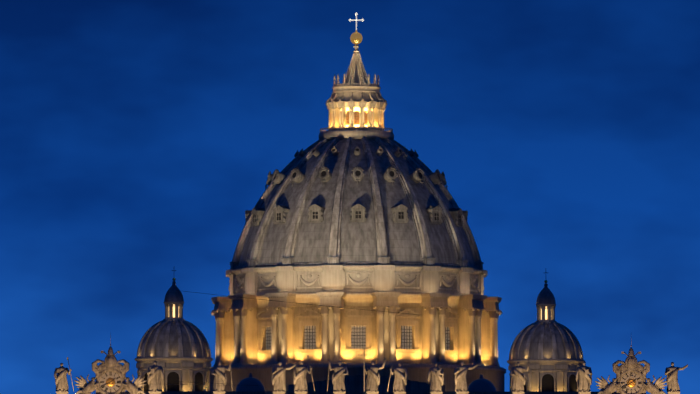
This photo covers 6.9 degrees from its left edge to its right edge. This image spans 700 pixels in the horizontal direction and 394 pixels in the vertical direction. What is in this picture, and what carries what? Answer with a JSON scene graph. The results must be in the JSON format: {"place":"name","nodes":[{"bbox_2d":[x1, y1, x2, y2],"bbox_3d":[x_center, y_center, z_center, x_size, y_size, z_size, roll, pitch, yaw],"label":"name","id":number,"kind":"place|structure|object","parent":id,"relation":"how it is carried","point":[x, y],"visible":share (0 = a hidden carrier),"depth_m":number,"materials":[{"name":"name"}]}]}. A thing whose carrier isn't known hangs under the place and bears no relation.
{"place":"outdoors","nodes":[
{"label":"outdoors","id":0,"kind":"place"},
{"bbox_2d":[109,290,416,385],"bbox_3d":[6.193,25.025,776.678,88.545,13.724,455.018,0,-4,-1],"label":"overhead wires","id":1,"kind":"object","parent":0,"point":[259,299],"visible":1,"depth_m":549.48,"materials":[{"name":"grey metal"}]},
{"bbox_2d":[0,0,699,393],"label":"sky","id":2,"kind":"structure","parent":0,"point":[138,138],"materials":[{"name":"blue"}]},
{"bbox_2d":[125,375,615,393],"bbox_3d":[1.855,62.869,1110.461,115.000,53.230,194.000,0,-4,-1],"label":"roof","id":3,"kind":"structure","parent":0,"point":[354,384],"depth_m":1039.12,"materials":[{"name":"stone"}]},
{"bbox_2d":[135,270,212,390],"bbox_3d":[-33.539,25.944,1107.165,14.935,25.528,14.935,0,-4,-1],"label":"small dome","id":4,"kind":"structure","parent":3,"relation":"on","point":[174,344],"depth_m":1101.99,"materials":[{"name":"stone"}]},
{"bbox_2d":[236,373,264,390],"bbox_3d":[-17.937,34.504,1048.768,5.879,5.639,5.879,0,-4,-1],"label":"roof cupola","id":5,"kind":"object","parent":3,"relation":"on","point":[250,380],"visible":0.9,"depth_m":1047.02,"materials":[{"name":"blue"}]},
{"bbox_2d":[210,292,505,391],"bbox_3d":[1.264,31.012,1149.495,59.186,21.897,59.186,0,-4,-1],"label":"drum","id":6,"kind":"object","parent":3,"relation":"on","point":[258,339],"visible":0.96,"depth_m":1127.23,"materials":[{"name":"stone"}]},
{"bbox_2d":[226,265,486,294],"bbox_3d":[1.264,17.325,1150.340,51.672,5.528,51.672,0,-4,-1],"label":"attic","id":7,"kind":"object","parent":6,"relation":"on","point":[357,279],"visible":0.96,"depth_m":1128.38,"materials":[{"name":"stone"}]},
{"bbox_2d":[230,137,483,269],"bbox_3d":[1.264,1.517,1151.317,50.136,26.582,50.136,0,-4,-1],"label":"dome","id":8,"kind":"structure","parent":7,"relation":"on","point":[337,236],"depth_m":1134.61,"materials":[{"name":"grey metal"}]},
{"bbox_2d":[245,146,467,225],"bbox_3d":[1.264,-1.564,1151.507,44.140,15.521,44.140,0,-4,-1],"label":"dormer windows","id":9,"kind":"structure","parent":8,"relation":"on","point":[358,211],"depth_m":1136.34,"materials":[{"name":"beige stone"}]},
{"bbox_2d":[319,44,393,139],"bbox_3d":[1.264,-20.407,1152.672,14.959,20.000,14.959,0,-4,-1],"label":"lantern","id":10,"kind":"object","parent":8,"relation":"on","point":[356,106],"visible":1,"depth_m":1148.47,"materials":[{"name":"stone"}]},
{"bbox_2d":[349,12,363,43],"bbox_3d":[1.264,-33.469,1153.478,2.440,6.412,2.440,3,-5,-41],"label":"ball and cross","id":11,"kind":"object","parent":10,"relation":"on","point":[356,37],"visible":0.94,"depth_m":1152.74,"materials":[{"name":"brown metal"}]},
{"bbox_2d":[56,392,679,393],"bbox_3d":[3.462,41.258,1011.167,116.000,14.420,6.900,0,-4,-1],"label":"facade balustrade","id":12,"kind":"object","parent":3,"relation":"on","point":[373,392],"visible":1,"depth_m":1008.42,"materials":[{"name":"stone"}]},
{"bbox_2d":[54,357,73,391],"bbox_3d":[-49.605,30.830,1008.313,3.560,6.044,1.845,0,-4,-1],"label":"statue","id":13,"kind":"object","parent":12,"relation":"on","point":[60,376],"visible":1,"depth_m":1007.85,"materials":[{"name":"stone"}]},
{"bbox_2d":[74,334,146,393],"bbox_3d":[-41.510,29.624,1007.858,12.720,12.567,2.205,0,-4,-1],"label":"crest","id":14,"kind":"object","parent":12,"relation":"on","point":[110,368],"visible":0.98,"depth_m":1007.53,"materials":[{"name":"stone"}]},
{"bbox_2d":[147,361,163,391],"bbox_3d":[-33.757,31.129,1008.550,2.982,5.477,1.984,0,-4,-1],"label":"statue","id":15,"kind":"object","parent":12,"relation":"on","point":[154,371],"visible":1,"depth_m":1008.08,"materials":[{"name":"stone"}]},
{"bbox_2d":[211,357,231,391],"bbox_3d":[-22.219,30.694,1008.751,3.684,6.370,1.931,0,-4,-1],"label":"statue","id":16,"kind":"object","parent":12,"relation":"on","point":[218,371],"visible":1,"depth_m":1008.27,"materials":[{"name":"stone"}]},
{"bbox_2d":[272,361,295,391],"bbox_3d":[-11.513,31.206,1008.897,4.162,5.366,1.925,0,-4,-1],"label":"statue","id":17,"kind":"object","parent":12,"relation":"on","point":[278,379],"visible":1,"depth_m":1008.46,"materials":[{"name":"stone"}]},
{"bbox_2d":[293,355,314,391],"bbox_3d":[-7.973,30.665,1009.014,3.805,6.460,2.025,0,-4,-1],"label":"statue","id":18,"kind":"object","parent":12,"relation":"on","point":[301,370],"visible":1,"depth_m":1008.47,"materials":[{"name":"stone"}]},
{"bbox_2d":[327,355,347,391],"bbox_3d":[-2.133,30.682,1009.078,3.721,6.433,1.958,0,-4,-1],"label":"statue","id":19,"kind":"object","parent":12,"relation":"on","point":[338,377],"visible":1,"depth_m":1008.57,"materials":[{"name":"stone"}]},
{"bbox_2d":[358,348,385,391],"bbox_3d":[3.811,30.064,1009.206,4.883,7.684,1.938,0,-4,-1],"label":"statue","id":20,"kind":"object","parent":12,"relation":"on","point":[372,379],"visible":1,"depth_m":1008.67,"materials":[{"name":"stone"}]},
{"bbox_2d":[387,357,407,391],"bbox_3d":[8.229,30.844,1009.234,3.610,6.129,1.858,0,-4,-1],"label":"statue","id":21,"kind":"object","parent":12,"relation":"on","point":[400,380],"visible":1,"depth_m":1008.79,"materials":[{"name":"stone"}]},
{"bbox_2d":[428,363,443,391],"bbox_3d":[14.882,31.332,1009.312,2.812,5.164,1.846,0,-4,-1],"label":"statue","id":22,"kind":"object","parent":12,"relation":"on","point":[435,372],"visible":1,"depth_m":1008.90,"materials":[{"name":"stone"}]},
{"bbox_2d":[454,361,477,391],"bbox_3d":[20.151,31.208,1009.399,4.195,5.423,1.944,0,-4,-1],"label":"statue","id":23,"kind":"object","parent":12,"relation":"on","point":[460,372],"visible":1,"depth_m":1008.95,"materials":[{"name":"stone"}]},
{"bbox_2d":[510,356,530,391],"bbox_3d":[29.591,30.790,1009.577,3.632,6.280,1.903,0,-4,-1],"label":"statue","id":24,"kind":"object","parent":12,"relation":"on","point":[518,379],"visible":1,"depth_m":1009.09,"materials":[{"name":"stone"}]},
{"bbox_2d":[576,362,591,391],"bbox_3d":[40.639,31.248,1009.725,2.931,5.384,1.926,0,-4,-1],"label":"statue","id":25,"kind":"object","parent":12,"relation":"on","point":[583,371],"visible":1,"depth_m":1009.30,"materials":[{"name":"stone"}]},
{"bbox_2d":[595,345,667,393],"bbox_3d":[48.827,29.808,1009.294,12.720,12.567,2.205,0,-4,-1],"label":"crest","id":26,"kind":"object","parent":12,"relation":"on","point":[631,371],"visible":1,"depth_m":1008.97,"materials":[{"name":"stone"}]},
{"bbox_2d":[665,362,687,391],"bbox_3d":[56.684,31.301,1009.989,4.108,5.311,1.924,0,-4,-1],"label":"statue","id":27,"kind":"object","parent":12,"relation":"on","point":[671,372],"visible":0.98,"depth_m":1009.55,"materials":[{"name":"stone"}]},
{"bbox_2d":[468,374,495,391],"bbox_3d":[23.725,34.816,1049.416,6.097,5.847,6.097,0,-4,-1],"label":"roof cupola","id":28,"kind":"object","parent":3,"relation":"on","point":[481,384],"visible":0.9,"depth_m":1047.57,"materials":[{"name":"blue"}]},
{"bbox_2d":[507,280,584,391],"bbox_3d":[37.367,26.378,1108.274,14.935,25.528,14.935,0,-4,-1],"label":"small dome","id":29,"kind":"structure","parent":3,"relation":"on","point":[548,345],"depth_m":1102.70,"materials":[{"name":"stone"}]}
]}

